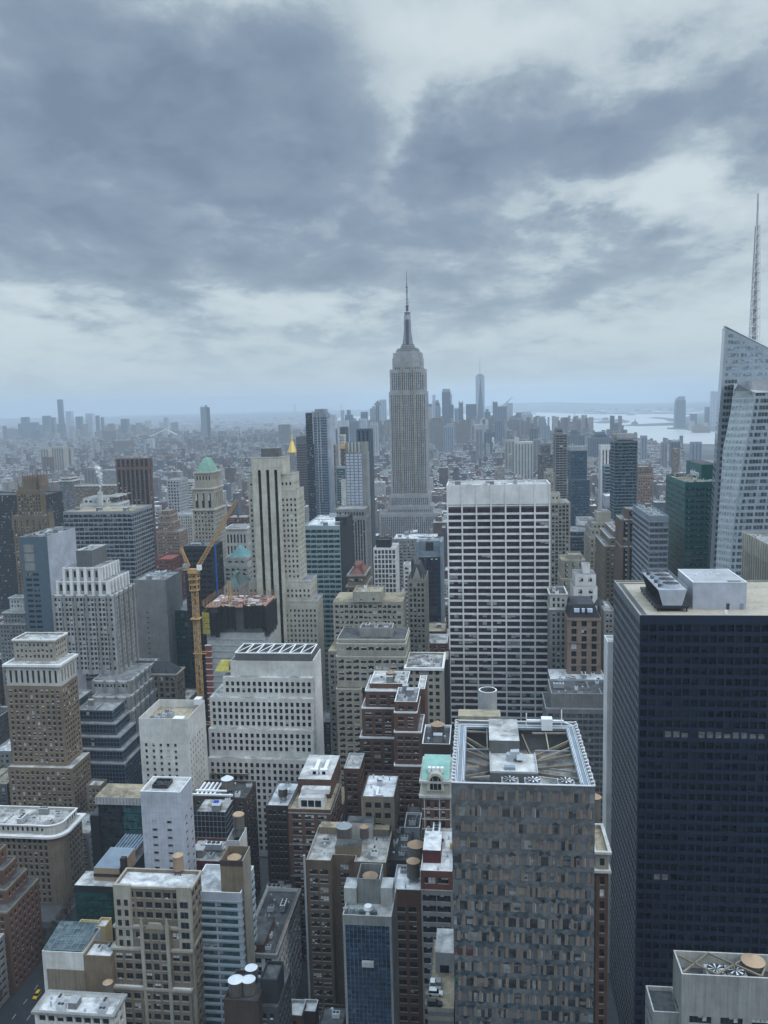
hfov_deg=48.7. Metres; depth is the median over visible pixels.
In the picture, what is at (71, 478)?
window
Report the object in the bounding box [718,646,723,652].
window
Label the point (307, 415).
window
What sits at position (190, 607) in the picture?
window
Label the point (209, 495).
window
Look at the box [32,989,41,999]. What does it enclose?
car
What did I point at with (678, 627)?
window
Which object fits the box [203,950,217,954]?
window
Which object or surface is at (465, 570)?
window
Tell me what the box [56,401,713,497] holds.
ground
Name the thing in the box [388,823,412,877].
building
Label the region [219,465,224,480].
city block
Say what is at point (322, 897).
window
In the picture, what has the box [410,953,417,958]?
window
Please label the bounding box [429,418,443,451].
tower
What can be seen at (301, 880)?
window
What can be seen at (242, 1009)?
brick building
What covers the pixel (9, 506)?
window
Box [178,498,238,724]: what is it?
tower crane
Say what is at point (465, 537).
window
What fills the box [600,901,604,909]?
window
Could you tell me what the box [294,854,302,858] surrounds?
window
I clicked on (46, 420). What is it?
tower
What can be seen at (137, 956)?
window
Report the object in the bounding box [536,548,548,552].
window
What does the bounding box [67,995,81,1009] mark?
roof shed
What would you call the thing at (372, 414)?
tower
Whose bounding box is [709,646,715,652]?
window
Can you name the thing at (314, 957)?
window
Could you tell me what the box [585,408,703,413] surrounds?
sheds
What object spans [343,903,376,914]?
roof fans
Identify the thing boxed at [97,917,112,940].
building
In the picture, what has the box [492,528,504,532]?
window
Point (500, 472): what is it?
city block
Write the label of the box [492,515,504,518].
window
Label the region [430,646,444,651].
window
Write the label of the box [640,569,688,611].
cooling tower
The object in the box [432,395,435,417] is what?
tower
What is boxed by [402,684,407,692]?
roof shed
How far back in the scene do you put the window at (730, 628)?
287.04 m
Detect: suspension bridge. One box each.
[150,428,177,436]
[264,405,368,414]
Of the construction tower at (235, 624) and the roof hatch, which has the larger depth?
the construction tower at (235, 624)
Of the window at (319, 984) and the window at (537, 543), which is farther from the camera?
the window at (537, 543)
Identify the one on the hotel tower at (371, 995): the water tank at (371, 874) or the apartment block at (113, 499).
the water tank at (371, 874)
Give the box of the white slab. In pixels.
[602,635,612,972]
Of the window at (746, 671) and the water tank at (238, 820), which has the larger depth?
the water tank at (238, 820)
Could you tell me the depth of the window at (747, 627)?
286.41 m
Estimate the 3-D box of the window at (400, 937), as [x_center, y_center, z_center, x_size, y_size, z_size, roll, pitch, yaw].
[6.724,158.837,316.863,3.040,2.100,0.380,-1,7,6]
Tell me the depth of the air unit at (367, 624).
517.81 m
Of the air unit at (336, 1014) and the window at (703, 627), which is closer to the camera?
the window at (703, 627)
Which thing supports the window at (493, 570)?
in the white slab tower at (498, 541)
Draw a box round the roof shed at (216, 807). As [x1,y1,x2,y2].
[211,801,222,811]
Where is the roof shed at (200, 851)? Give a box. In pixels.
[195,846,205,857]
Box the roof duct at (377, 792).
[375,787,382,796]
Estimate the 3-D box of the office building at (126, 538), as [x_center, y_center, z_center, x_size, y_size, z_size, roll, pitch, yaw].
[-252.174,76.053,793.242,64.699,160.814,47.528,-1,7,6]
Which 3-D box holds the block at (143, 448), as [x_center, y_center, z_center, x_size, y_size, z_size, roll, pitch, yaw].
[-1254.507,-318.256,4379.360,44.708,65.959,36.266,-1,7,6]
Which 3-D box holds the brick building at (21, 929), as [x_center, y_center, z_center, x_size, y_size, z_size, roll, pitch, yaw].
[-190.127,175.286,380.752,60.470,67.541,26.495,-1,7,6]
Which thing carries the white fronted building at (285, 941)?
on the road
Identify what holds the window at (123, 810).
in the black walled building at (116, 816)
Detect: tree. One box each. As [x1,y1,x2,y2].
[42,926,49,944]
[46,924,55,932]
[49,919,57,930]
[53,912,64,920]
[59,906,69,920]
[60,900,73,918]
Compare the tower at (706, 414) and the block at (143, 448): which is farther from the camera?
the tower at (706, 414)
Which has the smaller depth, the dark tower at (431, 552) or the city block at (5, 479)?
the dark tower at (431, 552)
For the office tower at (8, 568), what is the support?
on the road
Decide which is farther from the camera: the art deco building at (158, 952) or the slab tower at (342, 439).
the slab tower at (342, 439)
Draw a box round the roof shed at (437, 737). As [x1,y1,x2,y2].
[433,733,442,742]
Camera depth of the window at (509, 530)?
538.89 m
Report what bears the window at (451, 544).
in the white slab tower at (498, 541)
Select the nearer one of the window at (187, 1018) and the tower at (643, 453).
the window at (187, 1018)
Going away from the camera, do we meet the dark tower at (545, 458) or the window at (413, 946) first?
the window at (413, 946)
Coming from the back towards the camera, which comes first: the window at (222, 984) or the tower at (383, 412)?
the tower at (383, 412)
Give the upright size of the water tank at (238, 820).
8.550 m
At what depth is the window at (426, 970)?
311.43 m
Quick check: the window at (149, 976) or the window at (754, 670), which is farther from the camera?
the window at (149, 976)
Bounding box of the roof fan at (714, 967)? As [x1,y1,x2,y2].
[703,963,727,974]
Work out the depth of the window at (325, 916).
341.20 m
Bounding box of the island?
[594,420,629,422]
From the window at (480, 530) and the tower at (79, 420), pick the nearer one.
the window at (480, 530)
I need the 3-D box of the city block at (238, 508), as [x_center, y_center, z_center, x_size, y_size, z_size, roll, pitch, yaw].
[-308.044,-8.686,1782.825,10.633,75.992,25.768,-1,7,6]
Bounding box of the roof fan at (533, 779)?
[524,776,541,783]
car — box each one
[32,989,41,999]
[427,998,441,1007]
[428,987,442,996]
[430,978,435,987]
[435,977,441,989]
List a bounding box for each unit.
[17,813,27,823]
[38,807,49,814]
[54,526,63,530]
[56,993,64,1002]
[56,1002,66,1010]
[96,944,102,951]
[97,1006,107,1013]
[101,997,109,1005]
[106,943,112,950]
[156,712,166,718]
[194,696,202,704]
[205,841,221,850]
[208,852,214,858]
[225,797,230,802]
[234,791,240,796]
[265,944,271,949]
[266,884,281,886]
[267,905,274,911]
[280,898,287,912]
[322,838,329,844]
[332,1010,339,1018]
[365,622,370,627]
[371,850,377,855]
[374,838,378,844]
[377,780,381,785]
[398,850,404,855]
[400,867,406,873]
[401,835,408,840]
[401,844,407,850]
[409,818,415,825]
[412,660,421,664]
[432,822,440,830]
[553,682,563,688]
[581,671,586,678]
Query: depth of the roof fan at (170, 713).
445.74 m
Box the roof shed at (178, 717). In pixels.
[172,716,184,718]
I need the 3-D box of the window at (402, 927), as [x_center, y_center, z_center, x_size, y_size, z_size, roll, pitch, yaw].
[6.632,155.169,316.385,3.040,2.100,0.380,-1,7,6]
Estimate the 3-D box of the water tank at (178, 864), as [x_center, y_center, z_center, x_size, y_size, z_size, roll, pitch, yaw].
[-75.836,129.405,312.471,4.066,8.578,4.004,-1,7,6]
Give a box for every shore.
[649,417,673,420]
[667,416,714,430]
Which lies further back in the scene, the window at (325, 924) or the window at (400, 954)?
the window at (325, 924)
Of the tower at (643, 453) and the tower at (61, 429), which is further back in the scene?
the tower at (61, 429)
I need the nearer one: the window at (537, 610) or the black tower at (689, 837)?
the black tower at (689, 837)
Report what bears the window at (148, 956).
in the art deco building at (158, 952)
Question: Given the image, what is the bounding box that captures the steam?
[94,465,102,491]
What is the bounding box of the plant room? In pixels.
[678,569,746,609]
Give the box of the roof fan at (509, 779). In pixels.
[501,776,518,782]
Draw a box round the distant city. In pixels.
[0,407,685,524]
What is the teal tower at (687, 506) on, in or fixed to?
on the road
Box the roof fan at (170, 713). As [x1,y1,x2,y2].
[164,709,174,717]
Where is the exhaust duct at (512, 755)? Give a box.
[506,749,522,761]
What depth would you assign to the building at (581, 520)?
972.63 m
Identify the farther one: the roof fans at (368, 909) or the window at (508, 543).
the window at (508, 543)
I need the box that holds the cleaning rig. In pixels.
[526,710,573,730]
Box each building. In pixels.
[0,595,26,705]
[0,653,4,705]
[0,706,9,742]
[0,739,11,765]
[0,766,10,805]
[0,805,86,904]
[0,844,43,994]
[0,933,9,1007]
[19,527,86,688]
[31,989,127,1023]
[42,921,101,991]
[63,505,155,683]
[74,833,144,940]
[78,689,92,705]
[79,812,93,869]
[79,919,98,922]
[80,700,142,783]
[83,940,114,992]
[86,779,106,811]
[90,783,145,866]
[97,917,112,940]
[101,469,116,482]
[111,867,205,1023]
[135,661,185,700]
[139,699,208,829]
[155,553,183,570]
[166,477,189,512]
[171,566,186,598]
[175,597,191,688]
[185,688,199,699]
[188,479,194,510]
[193,780,260,900]
[194,796,235,838]
[195,838,226,869]
[200,864,257,1023]
[208,643,323,856]
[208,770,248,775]
[224,545,251,584]
[224,570,249,594]
[224,969,262,1023]
[226,514,249,525]
[226,524,250,555]
[255,887,302,998]
[260,960,292,1023]
[265,781,297,883]
[268,881,290,887]
[288,755,342,960]
[292,999,306,1023]
[303,816,392,1019]
[304,999,318,1023]
[305,512,353,707]
[319,1004,345,1023]
[323,708,330,753]
[328,585,406,780]
[335,505,371,584]
[336,466,345,506]
[336,623,409,784]
[340,444,344,465]
[341,785,344,821]
[344,753,364,821]
[345,560,371,591]
[361,773,399,841]
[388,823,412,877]
[394,534,437,590]
[394,864,423,1023]
[403,562,410,626]
[404,652,445,724]
[407,559,429,651]
[407,804,421,812]
[418,675,427,723]
[419,754,452,841]
[420,828,453,1023]
[422,724,451,758]
[427,928,454,1023]
[429,622,446,633]
[429,634,448,651]
[444,578,447,595]
[444,649,450,724]
[445,602,448,628]
[458,709,500,719]
[542,679,603,822]
[547,586,567,691]
[548,669,603,679]
[557,551,585,598]
[563,596,603,673]
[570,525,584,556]
[570,562,596,608]
[576,516,592,525]
[584,510,614,571]
[593,823,611,1023]
[595,523,614,610]
[598,600,613,674]
[602,464,609,492]
[602,493,609,510]
[631,504,668,579]
[637,465,653,505]
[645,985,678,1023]
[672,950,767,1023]
[741,531,767,579]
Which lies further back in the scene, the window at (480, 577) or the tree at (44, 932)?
the window at (480, 577)
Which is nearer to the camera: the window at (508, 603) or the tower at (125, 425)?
the window at (508, 603)
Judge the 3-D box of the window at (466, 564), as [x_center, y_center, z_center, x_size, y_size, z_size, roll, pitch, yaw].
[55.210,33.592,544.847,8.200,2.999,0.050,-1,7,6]
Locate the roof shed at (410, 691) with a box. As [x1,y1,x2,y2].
[406,687,413,696]
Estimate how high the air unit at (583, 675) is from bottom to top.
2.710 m
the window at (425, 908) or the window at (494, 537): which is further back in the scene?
the window at (494, 537)
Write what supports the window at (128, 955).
in the art deco building at (158, 952)
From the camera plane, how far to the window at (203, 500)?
765.36 m
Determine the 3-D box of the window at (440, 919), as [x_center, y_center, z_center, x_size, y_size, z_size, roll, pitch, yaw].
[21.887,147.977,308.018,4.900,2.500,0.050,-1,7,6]
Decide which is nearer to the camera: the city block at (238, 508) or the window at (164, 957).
the window at (164, 957)
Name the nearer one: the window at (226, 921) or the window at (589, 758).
the window at (226, 921)
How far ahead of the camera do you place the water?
6824.23 m
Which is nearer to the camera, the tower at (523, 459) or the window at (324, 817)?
the window at (324, 817)
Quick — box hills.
[0,402,709,423]
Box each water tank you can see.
[102,979,112,992]
[172,852,183,875]
[221,775,233,792]
[227,853,240,860]
[228,974,242,997]
[232,811,244,834]
[242,974,255,996]
[245,963,257,982]
[278,785,287,799]
[336,821,351,838]
[359,824,368,841]
[362,871,377,878]
[386,670,394,679]
[406,857,419,881]
[407,840,423,864]
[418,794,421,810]
[431,720,444,735]
[595,793,601,822]
[740,953,765,976]
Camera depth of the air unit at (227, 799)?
392.39 m
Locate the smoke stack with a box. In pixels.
[97,492,103,504]
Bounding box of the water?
[337,412,714,443]
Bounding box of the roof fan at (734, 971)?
[724,964,746,975]
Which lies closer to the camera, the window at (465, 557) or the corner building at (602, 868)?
the corner building at (602, 868)
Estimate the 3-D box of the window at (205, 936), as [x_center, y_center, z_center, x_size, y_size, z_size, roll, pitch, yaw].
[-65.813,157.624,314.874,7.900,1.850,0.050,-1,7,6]
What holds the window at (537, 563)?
in the white slab tower at (498, 541)
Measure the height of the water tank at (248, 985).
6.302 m
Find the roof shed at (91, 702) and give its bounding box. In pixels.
[87,699,94,705]
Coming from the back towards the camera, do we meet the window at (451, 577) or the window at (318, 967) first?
the window at (451, 577)
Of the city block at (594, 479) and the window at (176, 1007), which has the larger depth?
the city block at (594, 479)
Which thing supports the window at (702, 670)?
in the black tower at (689, 837)
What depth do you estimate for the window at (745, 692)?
289.36 m
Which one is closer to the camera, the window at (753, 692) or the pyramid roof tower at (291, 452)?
the window at (753, 692)
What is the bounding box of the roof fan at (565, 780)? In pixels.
[557,777,574,784]
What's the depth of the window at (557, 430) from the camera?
1132.78 m
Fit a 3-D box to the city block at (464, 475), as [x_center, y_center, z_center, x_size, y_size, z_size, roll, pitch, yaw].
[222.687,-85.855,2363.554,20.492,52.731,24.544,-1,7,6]
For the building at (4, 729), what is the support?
on the road
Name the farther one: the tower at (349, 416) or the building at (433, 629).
the tower at (349, 416)
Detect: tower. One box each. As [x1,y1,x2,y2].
[0,491,63,608]
[2,426,7,438]
[2,632,91,812]
[11,471,54,594]
[18,424,21,436]
[21,417,29,438]
[29,422,39,438]
[42,416,51,436]
[51,417,56,437]
[51,544,158,731]
[57,399,64,423]
[57,424,66,438]
[65,411,73,433]
[75,416,82,436]
[85,413,95,436]
[95,415,100,431]
[101,417,104,430]
[101,431,115,441]
[115,458,157,558]
[121,419,129,434]
[133,571,182,664]
[140,776,196,869]
[163,417,168,435]
[184,541,224,733]
[191,457,226,564]
[200,405,210,436]
[202,581,277,726]
[220,845,255,964]
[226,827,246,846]
[248,447,326,713]
[278,424,290,442]
[285,434,296,470]
[296,436,308,504]
[305,413,316,521]
[312,409,335,515]
[330,415,336,443]
[334,444,338,507]
[334,456,335,503]
[335,428,337,443]
[337,420,349,465]
[339,434,345,465]
[340,427,348,441]
[341,410,344,419]
[341,479,346,504]
[342,863,399,1023]
[345,410,352,420]
[345,441,372,584]
[349,421,358,441]
[356,428,375,574]
[359,671,409,781]
[360,419,366,428]
[361,412,367,419]
[370,406,375,419]
[370,422,378,454]
[373,537,399,591]
[374,401,381,421]
[379,270,441,542]
[379,399,386,423]
[394,687,424,822]
[404,812,421,840]
[416,537,444,621]
[429,404,431,418]
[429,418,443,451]
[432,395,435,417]
[435,400,440,417]
[442,389,450,425]
[444,423,453,452]
[446,479,550,756]
[450,405,453,421]
[450,719,595,1023]
[454,408,458,422]
[456,420,469,446]
[459,401,462,419]
[466,404,476,421]
[474,417,487,442]
[476,373,484,421]
[476,429,482,460]
[479,687,496,709]
[484,409,489,418]
[484,429,494,454]
[493,402,497,419]
[494,420,501,441]
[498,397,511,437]
[505,440,513,471]
[506,403,512,419]
[514,438,532,479]
[515,412,520,417]
[521,411,532,422]
[530,429,537,440]
[533,439,540,471]
[538,444,552,479]
[540,416,544,438]
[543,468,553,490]
[545,425,548,439]
[550,491,569,585]
[553,428,567,498]
[567,445,589,525]
[568,429,584,445]
[588,431,610,456]
[598,444,609,509]
[609,433,637,521]
[610,580,767,1023]
[615,506,632,579]
[640,435,646,459]
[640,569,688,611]
[661,438,666,466]
[665,460,712,579]
[669,441,679,466]
[671,448,683,473]
[673,396,685,427]
[689,421,694,430]
[690,414,696,425]
[690,441,701,459]
[692,424,709,432]
[704,407,709,425]
[707,193,767,576]
[709,391,717,426]
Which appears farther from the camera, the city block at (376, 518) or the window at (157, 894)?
the city block at (376, 518)
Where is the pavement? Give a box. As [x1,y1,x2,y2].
[0,684,618,1023]
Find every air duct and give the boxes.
[192,782,232,795]
[310,759,320,774]
[320,760,329,774]
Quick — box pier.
[624,423,673,425]
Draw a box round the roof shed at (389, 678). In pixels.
[386,675,392,682]
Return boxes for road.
[0,524,379,1023]
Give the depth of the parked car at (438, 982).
271.44 m
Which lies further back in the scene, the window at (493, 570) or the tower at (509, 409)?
the tower at (509, 409)
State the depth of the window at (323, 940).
342.71 m
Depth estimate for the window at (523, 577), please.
541.92 m
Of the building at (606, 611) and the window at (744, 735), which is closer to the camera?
the window at (744, 735)
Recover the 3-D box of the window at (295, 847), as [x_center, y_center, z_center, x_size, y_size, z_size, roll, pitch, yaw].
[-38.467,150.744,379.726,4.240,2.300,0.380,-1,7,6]
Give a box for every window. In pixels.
[0,492,63,606]
[0,714,8,737]
[0,788,10,805]
[1,754,8,765]
[2,813,83,893]
[3,651,10,683]
[10,638,90,812]
[15,502,31,593]
[36,894,41,957]
[54,571,153,719]
[60,478,78,510]
[64,508,155,680]
[76,486,116,506]
[76,892,114,923]
[81,703,142,783]
[85,497,127,504]
[85,1018,90,1022]
[100,805,141,854]
[102,471,115,482]
[103,1019,108,1023]
[116,953,122,957]
[116,963,122,968]
[117,972,123,978]
[118,482,155,558]
[125,953,131,959]
[125,1002,131,1008]
[126,963,132,969]
[126,1012,132,1018]
[127,973,133,979]
[134,954,140,959]
[134,993,140,999]
[135,964,141,969]
[135,1003,141,1009]
[136,891,142,896]
[136,973,142,979]
[136,1013,141,1017]
[137,902,142,906]
[138,912,143,918]
[144,933,149,940]
[144,943,149,950]
[145,892,151,898]
[145,902,152,908]
[145,953,150,960]
[146,912,152,918]
[146,963,151,970]
[146,973,151,980]
[152,934,157,940]
[152,944,158,950]
[153,954,158,960]
[154,892,160,898]
[154,964,159,969]
[155,902,161,908]
[155,974,159,979]
[156,913,161,917]
[157,560,181,570]
[158,511,187,556]
[160,934,165,941]
[161,944,165,951]
[162,954,166,961]
[162,964,167,971]
[162,974,167,981]
[164,893,170,899]
[164,903,170,909]
[164,913,171,919]
[164,995,168,1001]
[172,933,178,939]
[173,955,179,961]
[173,966,179,971]
[173,995,178,1001]
[173,1005,179,1011]
[174,975,180,981]
[174,1015,180,1021]
[177,646,190,688]
[179,516,193,542]
[182,956,188,962]
[182,996,188,1000]
[182,1006,188,1011]
[183,966,189,972]
[183,976,190,982]
[183,1015,189,1021]
[188,482,194,510]
[189,545,223,729]
[195,494,198,507]
[195,731,204,789]
[195,881,205,1023]
[196,476,225,564]
[201,910,215,914]
[201,918,215,922]
[202,494,204,507]
[202,902,214,906]
[202,926,216,930]
[203,934,216,938]
[203,942,216,946]
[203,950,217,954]
[204,958,217,962]
[204,966,218,970]
[204,974,218,978]
[204,982,219,986]
[205,990,219,993]
[205,998,219,1001]
[205,1005,220,1009]
[206,1013,220,1017]
[206,1021,221,1023]
[208,494,210,507]
[211,681,315,850]
[217,903,237,907]
[217,911,237,915]
[218,919,237,923]
[218,927,238,931]
[218,935,238,939]
[219,943,239,947]
[219,951,239,955]
[220,959,239,963]
[220,967,240,971]
[221,975,231,978]
[221,983,228,986]
[227,534,245,553]
[250,483,324,692]
[250,788,258,893]
[286,454,296,469]
[292,814,301,819]
[293,822,301,827]
[293,830,301,835]
[293,838,301,842]
[294,846,301,849]
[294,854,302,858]
[294,862,302,866]
[294,870,303,874]
[294,906,300,986]
[295,877,303,882]
[295,885,303,889]
[297,445,308,504]
[305,815,313,819]
[305,823,313,827]
[305,831,314,835]
[306,414,316,520]
[306,839,313,843]
[310,869,317,874]
[310,878,317,883]
[310,887,317,891]
[310,896,318,900]
[311,904,318,909]
[311,913,318,916]
[311,922,319,926]
[312,930,319,935]
[312,939,319,943]
[313,948,320,952]
[313,956,320,959]
[313,965,320,969]
[313,973,321,977]
[314,417,329,515]
[314,982,321,986]
[314,990,321,994]
[318,815,326,819]
[319,870,327,874]
[320,879,328,883]
[320,887,328,892]
[321,896,328,899]
[321,905,328,909]
[321,913,329,918]
[322,922,329,926]
[322,931,329,935]
[322,939,330,944]
[322,948,330,952]
[323,610,333,707]
[323,725,328,750]
[323,957,330,961]
[323,965,330,968]
[323,974,331,978]
[324,982,331,985]
[324,991,332,995]
[324,999,332,1003]
[330,598,406,754]
[337,469,344,504]
[337,513,365,565]
[339,435,345,463]
[340,427,348,441]
[341,651,409,784]
[341,864,348,869]
[341,873,348,876]
[346,953,391,1023]
[358,431,374,543]
[365,802,371,807]
[375,803,380,807]
[375,813,380,817]
[381,367,433,542]
[384,803,389,807]
[385,813,390,817]
[395,541,414,589]
[398,916,405,921]
[398,925,405,930]
[398,934,405,939]
[398,944,405,948]
[398,953,405,957]
[399,971,406,976]
[399,980,406,985]
[400,989,406,994]
[400,998,407,1003]
[400,1007,407,1012]
[400,1016,407,1021]
[409,907,416,912]
[409,916,416,921]
[409,926,416,929]
[409,935,416,940]
[410,944,416,949]
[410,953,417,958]
[410,962,417,967]
[410,971,417,976]
[410,980,417,985]
[410,990,417,994]
[411,999,417,1003]
[411,1008,418,1012]
[411,1016,418,1021]
[419,559,440,621]
[423,895,435,900]
[423,905,435,911]
[423,916,436,921]
[423,926,436,932]
[423,937,435,942]
[424,877,448,884]
[424,947,431,952]
[424,958,430,963]
[424,968,430,973]
[424,978,429,983]
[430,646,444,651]
[437,896,450,901]
[437,906,450,911]
[437,917,450,922]
[448,508,460,512]
[448,515,460,519]
[449,522,460,526]
[449,529,461,532]
[449,535,461,539]
[449,542,461,546]
[449,549,461,552]
[449,555,461,559]
[449,562,461,566]
[449,569,546,727]
[463,508,475,512]
[463,515,475,519]
[463,522,475,525]
[463,529,475,532]
[463,535,475,539]
[463,542,475,546]
[463,549,475,552]
[463,555,475,559]
[463,562,475,566]
[464,569,475,572]
[464,575,475,579]
[477,508,489,512]
[477,515,489,519]
[477,522,489,525]
[477,528,489,532]
[478,535,489,539]
[478,542,490,545]
[478,549,490,552]
[478,555,490,559]
[478,562,490,566]
[478,569,490,572]
[478,575,490,579]
[478,582,490,585]
[492,508,504,512]
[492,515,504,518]
[492,522,504,525]
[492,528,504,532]
[492,535,504,539]
[492,542,504,545]
[492,549,504,552]
[492,555,504,559]
[492,562,504,565]
[492,569,504,572]
[492,575,504,579]
[492,582,504,585]
[492,589,504,592]
[492,595,504,599]
[506,508,518,512]
[506,515,518,518]
[506,521,518,525]
[506,528,519,532]
[507,535,519,539]
[507,542,519,545]
[507,548,519,552]
[507,555,519,559]
[507,562,519,565]
[507,569,519,572]
[507,575,519,579]
[507,582,519,585]
[507,589,519,592]
[507,595,519,599]
[507,602,519,605]
[507,608,519,612]
[521,508,533,511]
[521,514,533,518]
[521,521,533,525]
[521,528,533,532]
[521,535,533,539]
[521,542,533,545]
[521,548,533,552]
[521,555,533,559]
[521,562,533,565]
[521,569,533,572]
[521,575,533,579]
[521,582,533,585]
[521,589,533,592]
[521,595,533,599]
[521,602,533,605]
[521,608,533,612]
[521,615,533,619]
[521,622,533,625]
[536,507,548,511]
[536,514,548,518]
[536,521,548,525]
[536,528,548,532]
[536,535,548,538]
[536,542,548,545]
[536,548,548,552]
[536,555,548,559]
[536,562,548,565]
[536,569,548,572]
[536,575,548,579]
[536,582,548,585]
[536,589,547,592]
[536,595,547,599]
[536,602,546,605]
[536,609,546,612]
[536,615,546,619]
[536,622,546,625]
[536,628,546,632]
[536,635,546,638]
[540,446,551,478]
[552,497,568,583]
[556,430,566,497]
[568,452,588,524]
[570,533,583,556]
[587,757,602,821]
[591,651,596,656]
[592,636,596,641]
[598,1008,602,1015]
[599,858,604,866]
[599,925,604,933]
[599,937,603,943]
[599,949,603,955]
[599,961,603,968]
[599,973,603,980]
[599,985,603,992]
[600,877,604,883]
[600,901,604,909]
[600,913,604,921]
[602,466,609,492]
[610,591,767,1023]
[611,443,635,521]
[632,511,667,579]
[639,469,651,504]
[650,624,655,630]
[654,874,659,879]
[658,625,664,630]
[662,874,667,879]
[665,731,670,736]
[666,480,684,578]
[667,625,672,630]
[667,635,672,641]
[672,450,677,471]
[673,731,679,736]
[675,635,681,641]
[675,646,680,652]
[676,625,681,630]
[682,731,687,737]
[684,625,690,630]
[684,635,689,641]
[684,646,689,652]
[685,540,693,543]
[686,505,694,508]
[689,1016,710,1023]
[690,731,696,737]
[692,636,698,641]
[692,646,698,652]
[692,657,697,663]
[693,625,698,630]
[696,499,703,502]
[699,732,704,737]
[700,657,706,663]
[700,668,706,673]
[701,625,707,630]
[701,636,706,641]
[701,646,706,652]
[707,334,767,574]
[707,732,713,737]
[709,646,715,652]
[709,657,714,663]
[709,668,714,674]
[710,625,715,630]
[710,636,715,641]
[716,732,721,737]
[717,668,723,674]
[717,679,722,684]
[718,636,724,641]
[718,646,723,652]
[718,657,723,663]
[719,625,724,631]
[720,1018,741,1023]
[724,732,730,737]
[725,690,731,695]
[726,657,732,663]
[726,668,731,674]
[726,679,731,684]
[727,625,733,631]
[727,636,732,641]
[727,647,732,652]
[733,732,738,738]
[734,679,740,685]
[734,690,739,695]
[735,647,741,652]
[735,657,740,663]
[735,668,740,674]
[736,625,741,631]
[736,636,741,641]
[741,732,747,738]
[742,700,748,706]
[743,668,749,674]
[743,679,748,685]
[743,690,748,695]
[744,636,750,642]
[744,647,749,652]
[744,658,749,663]
[745,625,750,631]
[750,732,755,738]
[751,690,757,695]
[751,701,756,706]
[751,711,756,717]
[752,658,758,663]
[752,668,757,674]
[752,679,757,685]
[752,1019,767,1023]
[753,625,759,631]
[753,636,758,642]
[753,647,758,652]
[758,733,764,738]
[759,711,765,717]
[760,679,766,685]
[760,690,765,696]
[760,701,765,706]
[761,647,767,653]
[761,658,766,663]
[761,668,766,674]
[762,625,767,631]
[762,636,767,642]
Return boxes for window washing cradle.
[362,960,373,967]
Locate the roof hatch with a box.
[504,765,514,769]
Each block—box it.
[1,475,12,486]
[3,480,14,491]
[40,448,51,464]
[42,457,54,472]
[48,479,58,490]
[51,446,68,470]
[58,476,80,510]
[68,447,73,465]
[74,483,116,506]
[80,493,128,506]
[84,467,102,482]
[113,440,133,453]
[135,444,145,452]
[146,439,154,450]
[153,474,161,499]
[156,507,161,515]
[156,508,187,563]
[159,497,167,510]
[161,477,167,485]
[162,489,167,499]
[170,469,176,477]
[175,469,182,476]
[178,511,193,543]
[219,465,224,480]
[221,480,231,501]
[223,490,226,524]
[224,464,236,483]
[227,503,233,516]
[231,483,237,497]
[233,490,241,513]
[234,464,241,472]
[234,472,241,489]
[241,497,246,513]
[242,479,248,496]
[244,504,248,513]
[304,501,308,524]
[374,478,385,499]
[375,498,377,527]
[381,473,387,485]
[383,471,390,480]
[387,485,390,496]
[410,528,417,533]
[425,527,432,533]
[430,477,432,490]
[432,492,442,503]
[433,516,446,536]
[436,488,445,494]
[438,502,444,510]
[439,465,447,486]
[442,524,447,567]
[443,491,446,502]
[445,567,447,577]
[454,465,458,480]
[460,472,467,480]
[497,465,503,479]
[587,471,592,495]
[589,471,596,486]
[590,493,596,503]
[590,499,596,515]
[592,483,594,495]
[595,487,597,502]
[653,480,655,494]
[653,497,665,512]
[656,476,665,483]
[656,483,665,499]
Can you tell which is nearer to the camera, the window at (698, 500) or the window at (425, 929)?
the window at (425, 929)
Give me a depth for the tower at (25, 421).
7254.59 m
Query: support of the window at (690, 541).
in the teal tower at (687, 506)
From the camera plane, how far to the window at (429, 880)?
306.00 m
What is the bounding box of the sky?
[0,0,767,418]
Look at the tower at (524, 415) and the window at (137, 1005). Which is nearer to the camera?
the window at (137, 1005)
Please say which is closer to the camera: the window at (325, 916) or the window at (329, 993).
the window at (325, 916)
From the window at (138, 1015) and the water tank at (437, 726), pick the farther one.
the water tank at (437, 726)
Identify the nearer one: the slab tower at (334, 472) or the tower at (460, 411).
the slab tower at (334, 472)
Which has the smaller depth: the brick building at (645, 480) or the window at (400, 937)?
the window at (400, 937)
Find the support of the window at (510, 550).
in the white slab tower at (498, 541)
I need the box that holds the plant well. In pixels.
[152,778,172,788]
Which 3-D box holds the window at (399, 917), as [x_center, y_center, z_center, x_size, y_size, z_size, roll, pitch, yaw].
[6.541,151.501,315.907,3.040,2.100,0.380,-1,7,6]
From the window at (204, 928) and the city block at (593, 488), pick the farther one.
the city block at (593, 488)
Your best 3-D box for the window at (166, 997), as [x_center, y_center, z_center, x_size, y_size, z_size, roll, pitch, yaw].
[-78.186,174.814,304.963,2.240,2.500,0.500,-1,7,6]
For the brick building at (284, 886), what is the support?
on the road
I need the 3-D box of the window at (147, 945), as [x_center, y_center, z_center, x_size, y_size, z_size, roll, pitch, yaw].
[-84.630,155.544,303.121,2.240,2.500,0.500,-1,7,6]
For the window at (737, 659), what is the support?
in the black tower at (689, 837)
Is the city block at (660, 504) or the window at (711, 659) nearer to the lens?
the window at (711, 659)
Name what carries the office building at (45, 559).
on the road
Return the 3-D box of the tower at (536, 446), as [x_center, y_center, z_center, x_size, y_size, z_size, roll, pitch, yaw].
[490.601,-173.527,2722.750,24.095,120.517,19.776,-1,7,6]

